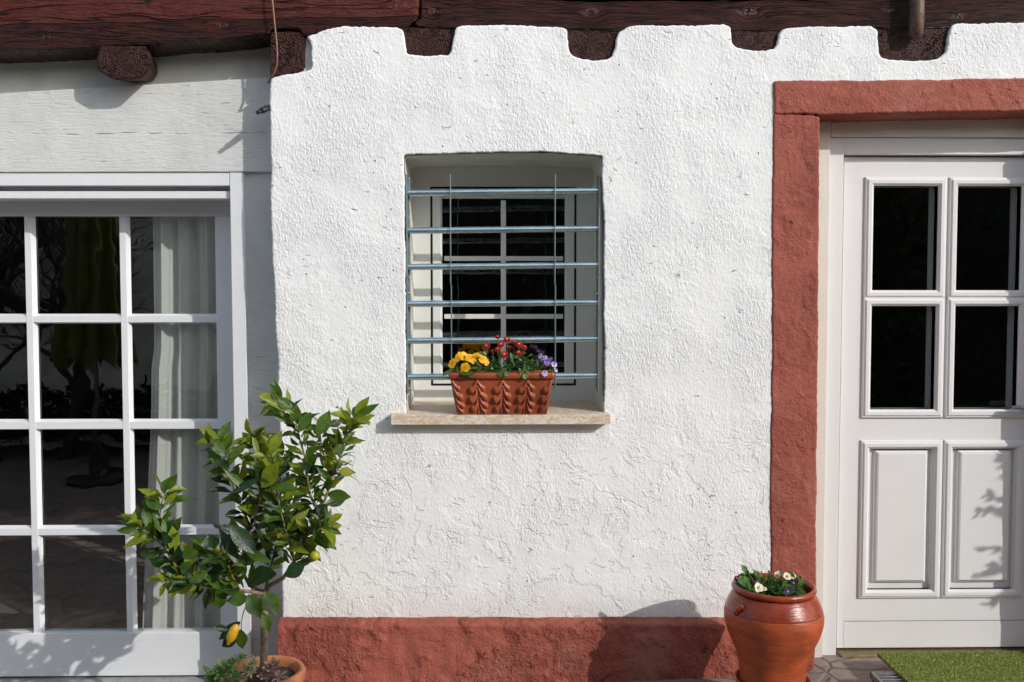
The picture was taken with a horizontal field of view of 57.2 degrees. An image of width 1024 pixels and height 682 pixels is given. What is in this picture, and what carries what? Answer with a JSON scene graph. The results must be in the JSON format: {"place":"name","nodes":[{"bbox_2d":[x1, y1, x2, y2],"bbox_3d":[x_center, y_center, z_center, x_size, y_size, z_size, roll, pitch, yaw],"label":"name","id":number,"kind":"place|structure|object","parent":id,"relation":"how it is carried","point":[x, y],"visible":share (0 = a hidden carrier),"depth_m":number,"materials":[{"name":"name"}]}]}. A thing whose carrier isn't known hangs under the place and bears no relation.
{"place":"outdoors","nodes":[
{"label":"outdoors","id":0,"kind":"place"},
{"bbox_2d":[0,475,891,681],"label":"ground","id":1,"kind":"structure","parent":0,"point":[84,581],"depth_m":5.56,"materials":[{"name":"grey stone"}]},
{"bbox_2d":[221,655,305,681],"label":"plant pot","id":2,"kind":"object","parent":1,"relation":"on","point":[295,668],"visible":0.51,"depth_m":3.29,"materials":[{"name":"orange ceramic"}]},
{"bbox_2d":[203,656,240,681],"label":"succulent","id":3,"kind":"object","parent":2,"relation":"in","point":[222,670],"visible":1,"depth_m":3.14,"materials":[{"name":"green plant"}]},
{"bbox_2d":[202,650,256,674],"bbox_3d":[-0.947,1.084,3.159,0.184,0.091,0.055,0,3,-1],"label":"succulent","id":4,"kind":"object","parent":2,"relation":"in","point":[241,655],"visible":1,"depth_m":3.15,"materials":[{"name":"green plant"}]},
{"bbox_2d":[116,379,378,674],"bbox_3d":[-0.882,0.640,3.231,0.877,1.023,0.386,0,3,-1],"label":"lemon tree","id":5,"kind":"object","parent":2,"relation":"in","point":[281,530],"visible":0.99,"depth_m":3.16,"materials":[{"name":"green plant"}]},
{"bbox_2d":[237,660,258,681],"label":"succulent","id":6,"kind":"object","parent":2,"relation":"in","point":[249,669],"visible":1,"depth_m":3.15,"materials":[{"name":"green plant"}]},
{"bbox_2d":[256,656,288,681],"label":"succulent","id":7,"kind":"object","parent":2,"relation":"on","point":[272,665],"visible":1,"depth_m":3.15,"materials":[{"name":"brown plant"}]},
{"bbox_2d":[0,0,1023,681],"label":"house","id":8,"kind":"structure","parent":1,"relation":"on","point":[812,290],"depth_m":3.71,"materials":[{"name":"white paint"}]},
{"bbox_2d":[0,201,237,676],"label":"garden door","id":9,"kind":"structure","parent":8,"relation":"in","point":[132,650],"depth_m":3.97,"materials":[{"name":"white paint"}]},
{"bbox_2d":[143,217,220,627],"bbox_3d":[-2.222,0.370,4.033,2.404,2.074,0.064,0,3,-1],"label":"curtain","id":10,"kind":"object","parent":8,"relation":"hanging from","point":[184,376],"visible":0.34,"depth_m":4.04,"materials":[{"name":"white fabric"}]},
{"bbox_2d":[448,370,554,414],"bbox_3d":[-0.041,0.201,3.653,0.408,0.164,0.122,0,3,-1],"label":"window box","id":11,"kind":"object","parent":8,"relation":"on","point":[512,392],"visible":0.99,"depth_m":3.61,"materials":[{"name":"red ceramic"}]},
{"bbox_2d":[443,351,488,376],"bbox_3d":[-0.176,0.088,3.609,0.181,0.096,0.093,0,3,-1],"label":"primrose","id":12,"kind":"object","parent":11,"relation":"in","point":[465,366],"visible":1,"depth_m":3.60,"materials":[{"name":"yellow plant"}]},
{"bbox_2d":[478,335,535,378],"bbox_3d":[-0.018,0.061,3.632,0.224,0.168,0.116,0,3,-1],"label":"daisy","id":13,"kind":"object","parent":11,"relation":"in","point":[518,353],"visible":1,"depth_m":3.62,"materials":[{"name":"red plant"}]},
{"bbox_2d":[531,349,557,376],"bbox_3d":[0.121,0.084,3.620,0.110,0.101,0.084,0,3,-1],"label":"viola","id":14,"kind":"object","parent":11,"relation":"in","point":[547,362],"visible":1,"depth_m":3.61,"materials":[{"name":"purple plant"}]},
{"bbox_2d":[406,174,599,393],"bbox_3d":[-0.035,-0.223,3.696,0.756,0.860,0.044,0,3,-1],"label":"window grille","id":15,"kind":"object","parent":8,"relation":"attached to","point":[554,265],"depth_m":3.68,"materials":[{"name":"metal"}]},
{"bbox_2d":[412,165,593,400],"bbox_3d":[-0.036,-0.248,4.044,0.875,1.030,0.072,0,3,-1],"label":"window","id":16,"kind":"structure","parent":8,"relation":"in","point":[427,210],"depth_m":4.01,"materials":[{"name":"paint"}]},
{"bbox_2d":[836,157,1023,647],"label":"front door","id":17,"kind":"structure","parent":8,"relation":"in","point":[930,549],"depth_m":3.93,"materials":[{"name":"white paint"}]},
{"bbox_2d":[735,668,810,681],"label":"saucer","id":18,"kind":"object","parent":1,"relation":"on","point":[737,675],"visible":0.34,"depth_m":3.41,"materials":[{"name":"ceramic"}]},
{"bbox_2d":[724,573,824,681],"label":"plant pot","id":19,"kind":"object","parent":18,"relation":"on","point":[776,638],"visible":0.84,"depth_m":3.25,"materials":[{"name":"ceramic"}]},
{"bbox_2d":[734,573,801,594],"bbox_3d":[0.904,0.857,3.317,0.229,0.058,0.089,1,3,19],"label":"viola","id":20,"kind":"object","parent":19,"relation":"in","point":[793,585],"visible":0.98,"depth_m":3.29,"materials":[{"name":"purple plant"}]},
{"bbox_2d":[735,564,806,599],"bbox_3d":[0.921,0.861,3.377,0.271,0.139,0.224,0,3,-1],"label":"daisy","id":21,"kind":"object","parent":19,"relation":"on","point":[746,581],"visible":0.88,"depth_m":3.34,"materials":[{"name":"green plant"}]},
{"bbox_2d":[870,671,903,681],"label":"drain grate","id":22,"kind":"object","parent":1,"relation":"on","point":[890,676],"visible":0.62,"depth_m":3.55,"materials":[{"name":"grey metal"}]},
{"bbox_2d":[877,650,1023,681],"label":"doormat","id":23,"kind":"object","parent":1,"relation":"on","point":[965,666],"visible":1,"depth_m":3.62,"materials":[{"name":"green carpet"}]}
]}

